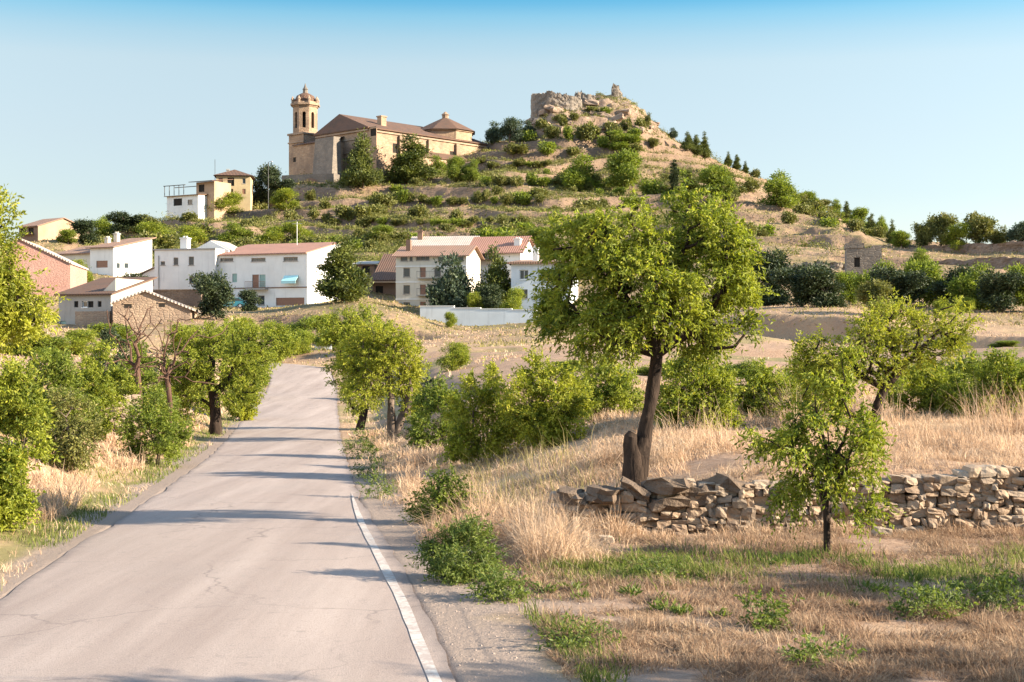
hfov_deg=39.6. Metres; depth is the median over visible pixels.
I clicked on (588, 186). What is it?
hill shrub
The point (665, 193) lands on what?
hill shrub
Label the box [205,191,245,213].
tree
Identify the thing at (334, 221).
hill shrub
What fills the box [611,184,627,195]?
hill shrub
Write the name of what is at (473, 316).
garden wall
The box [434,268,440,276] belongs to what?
window
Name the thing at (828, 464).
almond sapling
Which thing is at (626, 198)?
hill shrub
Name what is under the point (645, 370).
tree
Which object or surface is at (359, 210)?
hill shrub
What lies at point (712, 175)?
tree
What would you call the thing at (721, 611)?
weed
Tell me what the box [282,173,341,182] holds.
church terrace wall
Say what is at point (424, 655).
road edge line
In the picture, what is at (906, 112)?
sky
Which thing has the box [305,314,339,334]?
tree
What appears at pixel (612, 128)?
hill shrub
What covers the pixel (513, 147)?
hill shrub
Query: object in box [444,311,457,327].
tree
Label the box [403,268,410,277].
window
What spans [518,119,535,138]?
tree
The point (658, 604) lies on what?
weed
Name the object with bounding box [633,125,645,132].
boulder
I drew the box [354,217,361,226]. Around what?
hill shrub
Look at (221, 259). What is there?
window
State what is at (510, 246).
tiled house
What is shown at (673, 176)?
cypress tree
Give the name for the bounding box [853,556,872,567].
weed
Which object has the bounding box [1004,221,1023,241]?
tree
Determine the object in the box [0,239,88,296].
salmon barn
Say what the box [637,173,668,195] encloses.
hill shrub
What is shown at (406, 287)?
window
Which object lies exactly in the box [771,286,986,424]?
almond tree
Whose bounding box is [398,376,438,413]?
bush
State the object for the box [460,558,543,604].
weed
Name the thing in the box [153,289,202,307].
retaining wall
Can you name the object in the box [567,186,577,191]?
hill shrub
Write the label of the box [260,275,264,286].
door
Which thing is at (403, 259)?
window
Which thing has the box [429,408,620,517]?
dry grass
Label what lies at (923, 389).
bush
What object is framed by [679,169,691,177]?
hill shrub
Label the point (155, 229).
tree
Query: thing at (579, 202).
hill shrub
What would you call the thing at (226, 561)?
road
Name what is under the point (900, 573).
weed
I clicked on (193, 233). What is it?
tree
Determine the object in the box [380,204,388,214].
hill shrub
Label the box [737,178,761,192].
hill shrub
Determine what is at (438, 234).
hill shrub
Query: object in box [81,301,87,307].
window
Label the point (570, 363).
tree
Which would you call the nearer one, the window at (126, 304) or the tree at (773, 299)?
the window at (126, 304)
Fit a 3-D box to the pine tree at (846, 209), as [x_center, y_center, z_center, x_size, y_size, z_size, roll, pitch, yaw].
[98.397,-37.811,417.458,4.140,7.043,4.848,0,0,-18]
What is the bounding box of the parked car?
[220,298,245,307]
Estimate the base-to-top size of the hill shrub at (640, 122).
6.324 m
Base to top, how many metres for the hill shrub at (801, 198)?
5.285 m
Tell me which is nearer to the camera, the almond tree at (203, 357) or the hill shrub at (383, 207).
the almond tree at (203, 357)
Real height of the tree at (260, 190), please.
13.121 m
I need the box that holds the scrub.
[72,91,885,270]
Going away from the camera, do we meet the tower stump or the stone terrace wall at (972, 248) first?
the stone terrace wall at (972, 248)
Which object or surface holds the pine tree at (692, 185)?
on the ground at (516, 662)
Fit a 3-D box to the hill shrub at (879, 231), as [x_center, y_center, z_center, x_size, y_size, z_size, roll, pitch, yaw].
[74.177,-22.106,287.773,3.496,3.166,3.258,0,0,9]
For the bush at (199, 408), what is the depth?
53.99 m
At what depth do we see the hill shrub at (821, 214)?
321.57 m
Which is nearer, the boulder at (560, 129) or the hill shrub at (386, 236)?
the hill shrub at (386, 236)
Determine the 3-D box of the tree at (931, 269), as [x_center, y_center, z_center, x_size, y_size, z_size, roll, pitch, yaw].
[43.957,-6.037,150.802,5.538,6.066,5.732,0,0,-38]
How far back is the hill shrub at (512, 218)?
314.50 m
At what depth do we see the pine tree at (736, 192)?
357.47 m
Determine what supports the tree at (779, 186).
on the ground at (516, 662)
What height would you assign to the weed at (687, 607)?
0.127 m
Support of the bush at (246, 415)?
on the ground at (516, 662)
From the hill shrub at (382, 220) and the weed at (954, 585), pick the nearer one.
the weed at (954, 585)
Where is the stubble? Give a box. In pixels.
[456,522,1023,681]
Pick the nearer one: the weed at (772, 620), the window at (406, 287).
the weed at (772, 620)
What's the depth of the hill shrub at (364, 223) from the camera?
324.88 m
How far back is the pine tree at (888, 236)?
276.53 m
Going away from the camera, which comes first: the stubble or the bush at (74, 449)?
the stubble
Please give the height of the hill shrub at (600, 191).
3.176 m
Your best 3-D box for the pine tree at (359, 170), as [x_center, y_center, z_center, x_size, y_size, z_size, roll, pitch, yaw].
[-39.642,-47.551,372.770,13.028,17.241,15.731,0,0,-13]
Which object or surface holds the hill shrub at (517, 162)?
on the ground at (516, 662)
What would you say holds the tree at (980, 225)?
on the ground at (516, 662)
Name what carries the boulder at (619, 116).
on the ground at (516, 662)
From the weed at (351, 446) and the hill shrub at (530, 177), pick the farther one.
the hill shrub at (530, 177)
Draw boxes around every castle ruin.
[530,91,581,117]
[574,90,599,101]
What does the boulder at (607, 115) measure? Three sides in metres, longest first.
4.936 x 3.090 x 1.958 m
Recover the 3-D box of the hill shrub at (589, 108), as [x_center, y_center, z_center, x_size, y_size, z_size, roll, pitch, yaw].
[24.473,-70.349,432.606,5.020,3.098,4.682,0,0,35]
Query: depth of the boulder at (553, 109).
429.57 m
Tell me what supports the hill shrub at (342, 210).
on the ground at (516, 662)
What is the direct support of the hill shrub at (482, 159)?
on the ground at (516, 662)
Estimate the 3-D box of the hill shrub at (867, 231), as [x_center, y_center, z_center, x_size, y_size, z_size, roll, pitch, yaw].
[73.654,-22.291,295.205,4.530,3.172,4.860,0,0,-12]
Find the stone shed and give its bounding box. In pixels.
[110,290,200,327]
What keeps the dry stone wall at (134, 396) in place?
on the ground at (516, 662)
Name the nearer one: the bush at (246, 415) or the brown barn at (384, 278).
the bush at (246, 415)
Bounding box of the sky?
[0,0,1023,243]
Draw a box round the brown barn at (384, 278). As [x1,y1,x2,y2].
[370,254,395,294]
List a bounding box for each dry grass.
[0,304,1023,445]
[0,385,209,524]
[0,407,510,585]
[353,380,1023,569]
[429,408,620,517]
[480,492,1023,547]
[626,378,1023,455]
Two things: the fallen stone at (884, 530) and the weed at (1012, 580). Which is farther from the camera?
the fallen stone at (884, 530)
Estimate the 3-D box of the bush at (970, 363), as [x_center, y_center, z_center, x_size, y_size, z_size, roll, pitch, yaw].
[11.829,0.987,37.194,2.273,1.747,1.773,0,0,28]
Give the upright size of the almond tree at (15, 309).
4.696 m
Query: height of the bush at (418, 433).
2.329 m
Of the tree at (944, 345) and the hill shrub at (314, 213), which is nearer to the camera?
the tree at (944, 345)
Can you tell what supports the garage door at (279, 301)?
in the white house at (278, 275)
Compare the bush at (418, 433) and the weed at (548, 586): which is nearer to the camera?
the weed at (548, 586)
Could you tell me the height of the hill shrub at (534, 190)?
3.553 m
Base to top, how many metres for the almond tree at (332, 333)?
5.158 m
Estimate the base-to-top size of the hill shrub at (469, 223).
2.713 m
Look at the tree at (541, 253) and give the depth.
240.56 m
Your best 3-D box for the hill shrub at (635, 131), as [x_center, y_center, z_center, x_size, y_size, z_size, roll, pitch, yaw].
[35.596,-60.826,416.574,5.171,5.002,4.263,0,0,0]
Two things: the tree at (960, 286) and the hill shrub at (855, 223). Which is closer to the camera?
the tree at (960, 286)
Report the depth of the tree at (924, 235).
245.62 m
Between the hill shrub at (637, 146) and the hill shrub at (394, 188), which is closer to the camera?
the hill shrub at (394, 188)
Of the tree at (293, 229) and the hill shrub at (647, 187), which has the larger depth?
the hill shrub at (647, 187)
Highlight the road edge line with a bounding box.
[352,494,441,681]
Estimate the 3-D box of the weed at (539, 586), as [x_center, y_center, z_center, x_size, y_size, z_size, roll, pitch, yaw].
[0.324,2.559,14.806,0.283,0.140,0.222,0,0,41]
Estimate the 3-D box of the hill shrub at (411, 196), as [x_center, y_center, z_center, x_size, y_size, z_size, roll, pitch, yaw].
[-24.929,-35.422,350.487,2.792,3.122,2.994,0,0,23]
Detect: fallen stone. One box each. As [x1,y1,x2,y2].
[599,535,614,543]
[871,526,892,536]
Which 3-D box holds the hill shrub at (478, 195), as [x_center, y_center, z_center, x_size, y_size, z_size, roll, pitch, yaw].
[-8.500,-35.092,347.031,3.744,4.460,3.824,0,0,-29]
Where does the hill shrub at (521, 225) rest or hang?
on the ground at (516, 662)
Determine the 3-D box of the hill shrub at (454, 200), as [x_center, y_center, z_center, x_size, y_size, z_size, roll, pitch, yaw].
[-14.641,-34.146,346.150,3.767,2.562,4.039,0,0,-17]
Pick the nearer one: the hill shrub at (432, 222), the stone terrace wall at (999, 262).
the stone terrace wall at (999, 262)
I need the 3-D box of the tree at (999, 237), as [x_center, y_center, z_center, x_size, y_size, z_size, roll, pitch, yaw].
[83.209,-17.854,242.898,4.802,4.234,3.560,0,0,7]
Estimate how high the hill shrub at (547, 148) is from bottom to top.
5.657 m
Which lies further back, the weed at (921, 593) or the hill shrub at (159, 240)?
the hill shrub at (159, 240)
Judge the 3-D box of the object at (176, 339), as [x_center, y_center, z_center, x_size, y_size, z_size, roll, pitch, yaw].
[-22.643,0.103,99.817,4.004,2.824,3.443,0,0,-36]
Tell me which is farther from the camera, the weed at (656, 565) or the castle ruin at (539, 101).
the castle ruin at (539, 101)
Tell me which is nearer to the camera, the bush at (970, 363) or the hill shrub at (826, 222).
the bush at (970, 363)
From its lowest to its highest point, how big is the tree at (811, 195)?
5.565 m
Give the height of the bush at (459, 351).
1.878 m
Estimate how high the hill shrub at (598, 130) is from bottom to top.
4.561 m
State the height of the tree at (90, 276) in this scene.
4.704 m
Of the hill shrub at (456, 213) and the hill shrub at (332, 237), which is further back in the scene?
the hill shrub at (456, 213)
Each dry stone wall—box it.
[93,394,140,438]
[548,464,1023,535]
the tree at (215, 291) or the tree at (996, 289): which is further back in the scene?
the tree at (215, 291)
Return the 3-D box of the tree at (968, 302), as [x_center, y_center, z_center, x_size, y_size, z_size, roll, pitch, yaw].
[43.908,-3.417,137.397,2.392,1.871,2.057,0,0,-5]
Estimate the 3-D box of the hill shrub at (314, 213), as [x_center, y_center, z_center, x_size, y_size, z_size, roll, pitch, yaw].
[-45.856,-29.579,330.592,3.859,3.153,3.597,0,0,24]
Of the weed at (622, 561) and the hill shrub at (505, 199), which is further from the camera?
the hill shrub at (505, 199)
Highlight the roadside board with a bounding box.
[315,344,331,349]
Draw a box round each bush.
[0,342,107,443]
[0,355,64,532]
[23,381,107,472]
[49,336,147,442]
[78,326,157,397]
[108,338,182,430]
[113,383,197,465]
[147,350,221,422]
[217,330,273,393]
[220,375,264,420]
[239,361,272,385]
[397,367,467,449]
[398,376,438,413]
[398,462,486,524]
[435,356,530,463]
[488,345,601,448]
[564,352,644,418]
[641,346,747,430]
[727,356,805,418]
[777,362,828,411]
[883,359,987,416]
[925,349,985,392]
[949,347,1023,418]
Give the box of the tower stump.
[611,83,623,99]
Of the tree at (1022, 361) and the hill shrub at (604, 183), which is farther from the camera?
the hill shrub at (604, 183)
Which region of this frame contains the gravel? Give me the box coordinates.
[361,455,650,681]
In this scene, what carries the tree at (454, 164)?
on the ground at (516, 662)
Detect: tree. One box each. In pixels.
[0,183,70,368]
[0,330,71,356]
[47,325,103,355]
[55,228,77,244]
[67,216,102,244]
[73,258,95,282]
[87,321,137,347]
[92,214,114,236]
[93,306,164,436]
[105,210,146,233]
[122,271,149,276]
[133,218,175,237]
[140,318,227,431]
[142,215,162,227]
[148,315,285,434]
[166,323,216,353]
[172,224,211,244]
[186,265,235,319]
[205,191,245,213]
[208,317,237,358]
[216,219,255,242]
[228,310,273,359]
[237,287,262,310]
[252,162,285,202]
[256,225,288,243]
[258,315,304,362]
[263,175,296,198]
[268,187,300,210]
[280,220,315,239]
[284,315,319,342]
[294,327,314,354]
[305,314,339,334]
[310,234,373,303]
[312,328,342,349]
[314,301,395,429]
[329,314,432,439]
[336,127,385,187]
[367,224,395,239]
[376,133,440,183]
[423,250,474,307]
[429,154,447,174]
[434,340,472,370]
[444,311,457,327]
[445,155,465,181]
[460,159,480,181]
[465,241,510,307]
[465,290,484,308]
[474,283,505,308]
[484,121,505,144]
[497,116,524,142]
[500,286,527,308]
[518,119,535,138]
[520,176,779,485]
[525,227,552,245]
[536,235,562,259]
[551,359,592,370]
[556,150,604,190]
[603,146,642,189]
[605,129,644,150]
[631,362,667,375]
[643,112,650,126]
[647,137,659,149]
[667,159,679,192]
[668,127,677,138]
[678,168,700,192]
[679,130,695,150]
[691,134,703,155]
[695,162,737,200]
[700,131,711,158]
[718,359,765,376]
[724,152,732,166]
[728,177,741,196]
[731,154,741,170]
[742,161,749,172]
[745,242,797,305]
[756,168,804,209]
[765,259,837,306]
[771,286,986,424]
[793,262,849,307]
[797,190,819,202]
[819,198,833,211]
[828,199,845,216]
[833,270,858,304]
[841,201,852,219]
[848,256,896,304]
[849,206,868,224]
[853,278,894,315]
[863,212,877,228]
[869,262,932,306]
[876,215,888,230]
[884,219,896,242]
[889,229,911,246]
[901,256,947,306]
[904,246,930,265]
[910,217,939,245]
[923,210,960,245]
[927,263,981,306]
[928,334,959,348]
[931,300,948,313]
[940,221,973,249]
[944,259,994,309]
[957,297,976,312]
[961,211,999,243]
[972,265,1023,312]
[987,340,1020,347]
[990,225,1008,243]
[1003,262,1023,306]
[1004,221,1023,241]
[1008,357,1023,372]
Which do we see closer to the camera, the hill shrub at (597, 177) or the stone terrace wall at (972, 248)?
the stone terrace wall at (972, 248)
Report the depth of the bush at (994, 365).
31.19 m
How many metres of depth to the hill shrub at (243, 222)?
328.93 m
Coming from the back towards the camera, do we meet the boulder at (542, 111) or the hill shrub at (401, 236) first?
the boulder at (542, 111)
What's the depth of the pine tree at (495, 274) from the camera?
201.48 m
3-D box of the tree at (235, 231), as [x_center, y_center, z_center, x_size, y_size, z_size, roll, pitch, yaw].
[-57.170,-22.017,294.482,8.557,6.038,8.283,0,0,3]
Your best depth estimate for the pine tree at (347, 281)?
158.48 m
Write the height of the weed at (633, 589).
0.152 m
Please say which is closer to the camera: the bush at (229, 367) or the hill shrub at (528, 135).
the bush at (229, 367)
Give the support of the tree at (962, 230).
on the ground at (516, 662)
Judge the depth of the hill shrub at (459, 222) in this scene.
316.40 m
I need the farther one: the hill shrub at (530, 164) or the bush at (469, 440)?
the hill shrub at (530, 164)
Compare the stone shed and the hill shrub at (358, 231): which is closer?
the stone shed
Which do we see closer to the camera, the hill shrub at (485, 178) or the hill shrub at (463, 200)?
the hill shrub at (463, 200)
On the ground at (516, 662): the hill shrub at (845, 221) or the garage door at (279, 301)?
the hill shrub at (845, 221)
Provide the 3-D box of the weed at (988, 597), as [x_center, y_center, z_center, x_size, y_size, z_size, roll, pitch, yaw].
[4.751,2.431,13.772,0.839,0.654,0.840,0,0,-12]
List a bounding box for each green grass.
[0,364,397,590]
[509,534,1023,681]
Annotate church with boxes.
[287,83,488,179]
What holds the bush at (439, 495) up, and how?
on the ground at (516, 662)
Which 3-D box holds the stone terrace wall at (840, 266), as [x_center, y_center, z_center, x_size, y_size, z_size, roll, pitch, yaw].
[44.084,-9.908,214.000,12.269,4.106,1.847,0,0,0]
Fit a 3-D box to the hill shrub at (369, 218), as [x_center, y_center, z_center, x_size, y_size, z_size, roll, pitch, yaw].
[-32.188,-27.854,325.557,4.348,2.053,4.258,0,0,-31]
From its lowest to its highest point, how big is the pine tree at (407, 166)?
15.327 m
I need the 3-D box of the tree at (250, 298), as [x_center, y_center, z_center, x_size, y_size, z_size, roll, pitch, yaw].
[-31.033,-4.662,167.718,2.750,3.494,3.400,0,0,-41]
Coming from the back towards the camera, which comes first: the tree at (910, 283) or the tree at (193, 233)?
the tree at (193, 233)
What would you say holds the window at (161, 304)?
in the stone shed
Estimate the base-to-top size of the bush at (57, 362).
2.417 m
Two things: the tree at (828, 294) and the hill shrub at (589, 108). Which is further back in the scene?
the hill shrub at (589, 108)
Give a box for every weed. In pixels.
[338,422,378,458]
[349,444,388,478]
[355,456,396,498]
[404,507,514,585]
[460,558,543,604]
[527,609,626,651]
[528,581,557,591]
[540,583,559,593]
[554,558,572,566]
[556,581,588,590]
[570,588,590,598]
[610,558,632,566]
[616,580,642,596]
[624,547,691,578]
[647,597,678,611]
[648,590,674,600]
[670,604,689,614]
[678,603,694,613]
[708,607,732,617]
[733,572,805,634]
[767,557,785,564]
[777,625,867,669]
[818,590,837,599]
[843,600,858,606]
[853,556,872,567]
[857,579,883,588]
[867,582,893,592]
[875,576,979,620]
[893,569,907,576]
[894,567,922,582]
[910,582,940,593]
[946,579,967,589]
[954,558,1023,613]
[965,583,980,592]
[999,573,1022,585]
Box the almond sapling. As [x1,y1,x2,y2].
[729,335,905,553]
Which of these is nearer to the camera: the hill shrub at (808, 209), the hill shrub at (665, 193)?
the hill shrub at (808, 209)
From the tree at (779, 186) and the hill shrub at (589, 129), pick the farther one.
the hill shrub at (589, 129)
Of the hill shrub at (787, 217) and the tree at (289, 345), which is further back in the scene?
the hill shrub at (787, 217)
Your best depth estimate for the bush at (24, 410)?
19.81 m
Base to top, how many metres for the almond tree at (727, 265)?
4.717 m
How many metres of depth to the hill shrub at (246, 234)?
294.60 m
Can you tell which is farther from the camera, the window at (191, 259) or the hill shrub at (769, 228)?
the hill shrub at (769, 228)
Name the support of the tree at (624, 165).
on the ground at (516, 662)
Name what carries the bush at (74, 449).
on the ground at (516, 662)
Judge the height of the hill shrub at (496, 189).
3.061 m
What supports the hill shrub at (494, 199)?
on the ground at (516, 662)
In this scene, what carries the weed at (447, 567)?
on the ground at (516, 662)
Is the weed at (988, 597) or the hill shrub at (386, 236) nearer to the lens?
the weed at (988, 597)
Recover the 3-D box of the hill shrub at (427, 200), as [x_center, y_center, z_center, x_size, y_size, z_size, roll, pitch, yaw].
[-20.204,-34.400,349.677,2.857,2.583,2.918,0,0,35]
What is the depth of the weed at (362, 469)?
31.03 m
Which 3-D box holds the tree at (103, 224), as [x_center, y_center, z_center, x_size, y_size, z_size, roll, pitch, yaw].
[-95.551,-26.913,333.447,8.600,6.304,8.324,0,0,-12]
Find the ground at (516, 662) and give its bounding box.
[0,94,1023,681]
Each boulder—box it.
[538,109,549,115]
[543,105,555,110]
[549,124,564,131]
[550,106,563,112]
[584,99,598,105]
[601,113,612,117]
[609,103,619,107]
[611,112,623,120]
[617,109,631,114]
[620,101,629,106]
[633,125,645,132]
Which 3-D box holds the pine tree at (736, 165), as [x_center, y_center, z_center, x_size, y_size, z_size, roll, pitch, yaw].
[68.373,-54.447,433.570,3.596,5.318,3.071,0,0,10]
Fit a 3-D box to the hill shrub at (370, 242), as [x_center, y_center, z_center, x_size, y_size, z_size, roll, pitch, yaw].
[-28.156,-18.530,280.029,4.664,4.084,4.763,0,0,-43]
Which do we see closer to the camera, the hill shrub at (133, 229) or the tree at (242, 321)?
the tree at (242, 321)
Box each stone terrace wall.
[786,261,844,270]
[882,240,1023,253]
[931,257,1023,267]
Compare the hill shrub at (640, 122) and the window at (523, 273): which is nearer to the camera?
the window at (523, 273)
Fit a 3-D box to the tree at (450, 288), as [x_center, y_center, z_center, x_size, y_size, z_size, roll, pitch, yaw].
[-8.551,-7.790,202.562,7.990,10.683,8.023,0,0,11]
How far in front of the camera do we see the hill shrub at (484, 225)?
307.62 m
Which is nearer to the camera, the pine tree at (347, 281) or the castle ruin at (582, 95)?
the pine tree at (347, 281)
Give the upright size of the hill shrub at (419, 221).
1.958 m
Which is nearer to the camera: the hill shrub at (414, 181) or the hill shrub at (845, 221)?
the hill shrub at (845, 221)
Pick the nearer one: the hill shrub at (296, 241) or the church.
the hill shrub at (296, 241)
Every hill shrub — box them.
[127,225,139,233]
[138,229,176,253]
[163,231,179,245]
[171,220,215,235]
[176,209,198,221]
[191,240,199,247]
[232,216,259,226]
[235,235,264,245]
[241,225,252,237]
[252,199,270,209]
[261,214,276,220]
[282,208,298,219]
[290,237,303,242]
[300,235,314,242]
[303,189,316,200]
[306,207,320,219]
[313,234,332,241]
[314,236,334,241]
[317,199,330,208]
[321,211,332,222]
[325,217,340,225]
[329,232,341,241]
[332,204,352,219]
[343,211,353,220]
[345,239,362,251]
[350,203,375,218]
[352,227,368,237]
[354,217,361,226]
[357,218,370,227]
[360,237,379,249]
[363,215,378,221]
[365,229,390,240]
[366,191,396,209]
[369,203,382,214]
[374,217,388,224]
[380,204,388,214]
[385,191,397,200]
[388,228,414,241]
[389,181,406,192]
[389,218,400,225]
[394,187,409,204]
[397,217,408,224]
[406,192,415,202]
[406,204,429,217]
[407,176,424,185]
[408,229,423,238]
[410,177,423,185]
[414,218,424,224]
[416,193,429,202]
[424,196,432,204]
[428,218,438,225]
[429,194,443,206]
[430,231,446,235]
[436,218,454,225]
[438,223,456,231]
[444,196,458,204]
[448,207,464,219]
[451,215,465,226]
[453,173,461,181]
[457,195,468,203]
[461,218,473,228]
[465,226,486,235]
[468,214,479,222]
[469,189,483,203]
[472,221,517,236]
[476,156,485,163]
[477,174,491,185]
[480,223,496,228]
[482,187,490,200]
[484,160,500,168]
[486,216,494,222]
[489,196,497,203]
[491,184,505,194]
[492,173,508,185]
[497,215,506,224]
[497,221,521,232]
[497,225,515,234]
[498,191,514,205]
[500,163,515,170]
[502,141,529,154]
[508,216,516,222]
[509,173,526,186]
[510,157,525,166]
[510,219,533,233]
[512,188,527,202]
[514,230,531,235]
[515,213,530,223]
[517,192,532,205]
[522,129,537,141]
[524,159,536,166]
[525,168,538,184]
[528,186,548,196]
[532,175,551,186]
[533,161,544,166]
[533,191,545,202]
[534,117,549,128]
[537,139,556,155]
[541,159,553,165]
[542,168,549,173]
[543,123,561,138]
[549,176,563,185]
[550,112,568,121]
[555,115,568,127]
[562,122,575,140]
[566,146,582,156]
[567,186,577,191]
[568,112,579,120]
[572,196,606,208]
[575,125,584,139]
[577,119,597,141]
[580,182,592,190]
[584,106,599,111]
[591,172,603,184]
[593,125,602,136]
[594,186,604,193]
[596,135,609,147]
[597,196,609,207]
[600,104,613,113]
[601,178,609,187]
[602,119,616,129]
[603,122,622,140]
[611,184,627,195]
[617,117,632,129]
[623,197,640,205]
[626,141,643,152]
[627,126,642,135]
[633,116,649,130]
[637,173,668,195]
[657,183,669,193]
[660,190,674,200]
[661,173,669,179]
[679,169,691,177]
[721,193,738,201]
[726,170,735,179]
[736,184,748,193]
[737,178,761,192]
[737,221,759,236]
[749,168,760,177]
[753,228,769,236]
[754,220,778,235]
[780,209,798,224]
[790,202,822,215]
[797,193,810,202]
[799,196,809,204]
[801,206,811,215]
[807,200,827,210]
[817,214,839,226]
[818,210,828,216]
[819,211,843,222]
[841,218,852,223]
[846,218,864,231]
[860,226,875,236]
[870,224,886,237]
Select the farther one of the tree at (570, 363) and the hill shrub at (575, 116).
the hill shrub at (575, 116)
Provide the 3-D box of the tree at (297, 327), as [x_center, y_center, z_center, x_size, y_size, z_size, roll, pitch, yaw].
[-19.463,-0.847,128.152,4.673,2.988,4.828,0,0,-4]
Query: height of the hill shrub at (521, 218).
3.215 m
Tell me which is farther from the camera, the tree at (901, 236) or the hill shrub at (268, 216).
the hill shrub at (268, 216)
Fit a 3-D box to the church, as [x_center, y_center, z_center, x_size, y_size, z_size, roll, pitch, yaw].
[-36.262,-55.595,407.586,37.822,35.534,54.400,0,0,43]
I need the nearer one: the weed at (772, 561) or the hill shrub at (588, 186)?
the weed at (772, 561)
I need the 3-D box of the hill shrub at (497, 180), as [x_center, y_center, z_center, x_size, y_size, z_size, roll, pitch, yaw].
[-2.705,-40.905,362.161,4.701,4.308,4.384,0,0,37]
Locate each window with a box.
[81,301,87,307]
[124,262,129,269]
[124,303,132,307]
[158,302,165,306]
[173,258,178,265]
[188,257,193,265]
[220,258,233,261]
[233,274,236,281]
[252,258,265,261]
[257,295,264,305]
[283,257,297,261]
[400,257,407,261]
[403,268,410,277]
[403,285,410,294]
[416,257,429,260]
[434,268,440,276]
[519,270,528,279]
[521,289,527,298]
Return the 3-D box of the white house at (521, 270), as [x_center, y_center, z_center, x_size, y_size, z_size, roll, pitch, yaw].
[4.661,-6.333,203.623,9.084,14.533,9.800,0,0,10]
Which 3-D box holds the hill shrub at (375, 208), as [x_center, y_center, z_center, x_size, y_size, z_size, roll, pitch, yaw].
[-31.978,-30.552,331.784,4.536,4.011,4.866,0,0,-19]
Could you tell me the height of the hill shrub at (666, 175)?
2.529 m
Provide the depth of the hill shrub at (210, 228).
314.25 m
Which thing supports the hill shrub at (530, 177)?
on the ground at (516, 662)
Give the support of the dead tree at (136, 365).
on the ground at (516, 662)
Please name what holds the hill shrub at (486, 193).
on the ground at (516, 662)
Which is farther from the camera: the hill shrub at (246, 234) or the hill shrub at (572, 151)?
the hill shrub at (572, 151)
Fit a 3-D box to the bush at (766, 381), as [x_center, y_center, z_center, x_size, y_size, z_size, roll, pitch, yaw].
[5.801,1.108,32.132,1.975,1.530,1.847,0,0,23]
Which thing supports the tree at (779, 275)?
on the ground at (516, 662)
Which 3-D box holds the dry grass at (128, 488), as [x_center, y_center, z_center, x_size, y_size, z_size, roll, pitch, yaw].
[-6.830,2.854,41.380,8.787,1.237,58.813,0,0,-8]
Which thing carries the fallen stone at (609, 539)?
on the ground at (516, 662)
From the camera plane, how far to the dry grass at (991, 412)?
25.39 m
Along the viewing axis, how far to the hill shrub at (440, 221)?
315.63 m
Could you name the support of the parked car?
on the ground at (516, 662)
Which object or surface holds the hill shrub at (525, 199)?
on the ground at (516, 662)
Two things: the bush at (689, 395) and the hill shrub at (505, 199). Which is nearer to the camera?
the bush at (689, 395)
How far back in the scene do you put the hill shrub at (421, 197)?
349.54 m
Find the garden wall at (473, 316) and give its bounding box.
[420,306,535,325]
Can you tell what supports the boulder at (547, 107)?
on the ground at (516, 662)
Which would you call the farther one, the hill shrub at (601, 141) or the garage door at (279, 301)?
the hill shrub at (601, 141)
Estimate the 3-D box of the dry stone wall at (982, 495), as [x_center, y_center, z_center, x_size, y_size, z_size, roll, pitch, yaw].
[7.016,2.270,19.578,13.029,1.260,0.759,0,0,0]
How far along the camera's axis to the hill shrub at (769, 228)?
288.82 m
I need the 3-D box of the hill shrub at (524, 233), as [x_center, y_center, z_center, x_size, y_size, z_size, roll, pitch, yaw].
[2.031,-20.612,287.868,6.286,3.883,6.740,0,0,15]
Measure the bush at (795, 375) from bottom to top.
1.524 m
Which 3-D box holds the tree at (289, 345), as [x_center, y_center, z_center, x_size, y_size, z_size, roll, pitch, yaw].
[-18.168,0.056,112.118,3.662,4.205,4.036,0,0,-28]
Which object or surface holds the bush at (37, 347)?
on the ground at (516, 662)
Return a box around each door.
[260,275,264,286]
[276,298,303,305]
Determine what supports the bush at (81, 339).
on the ground at (516, 662)
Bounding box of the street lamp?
[268,161,272,208]
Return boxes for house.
[17,217,79,241]
[57,232,156,276]
[139,236,236,289]
[163,179,232,220]
[213,169,255,211]
[217,223,335,307]
[391,240,484,305]
[410,229,479,245]
[470,236,539,290]
[507,245,577,308]
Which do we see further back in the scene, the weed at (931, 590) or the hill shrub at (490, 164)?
the hill shrub at (490, 164)
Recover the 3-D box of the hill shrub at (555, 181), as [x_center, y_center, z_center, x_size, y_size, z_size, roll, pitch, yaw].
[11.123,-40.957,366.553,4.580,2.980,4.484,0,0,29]
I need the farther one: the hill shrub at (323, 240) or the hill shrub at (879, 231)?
the hill shrub at (879, 231)
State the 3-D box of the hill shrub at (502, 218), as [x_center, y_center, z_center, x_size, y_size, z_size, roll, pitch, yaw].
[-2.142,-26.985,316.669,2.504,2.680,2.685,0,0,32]
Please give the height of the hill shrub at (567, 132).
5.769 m
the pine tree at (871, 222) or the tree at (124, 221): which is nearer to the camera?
the pine tree at (871, 222)
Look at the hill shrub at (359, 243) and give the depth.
277.68 m
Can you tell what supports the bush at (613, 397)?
on the dry grass at (907, 456)
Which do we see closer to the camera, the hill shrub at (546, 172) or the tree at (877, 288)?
the tree at (877, 288)
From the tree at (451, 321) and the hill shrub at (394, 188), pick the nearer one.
the tree at (451, 321)
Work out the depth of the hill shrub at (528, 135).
420.54 m
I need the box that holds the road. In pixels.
[0,363,455,681]
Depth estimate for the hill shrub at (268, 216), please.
339.23 m
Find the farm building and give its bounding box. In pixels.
[54,277,156,325]
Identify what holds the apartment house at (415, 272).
on the ground at (516, 662)
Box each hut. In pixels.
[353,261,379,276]
[844,243,881,274]
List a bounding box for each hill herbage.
[13,93,1023,330]

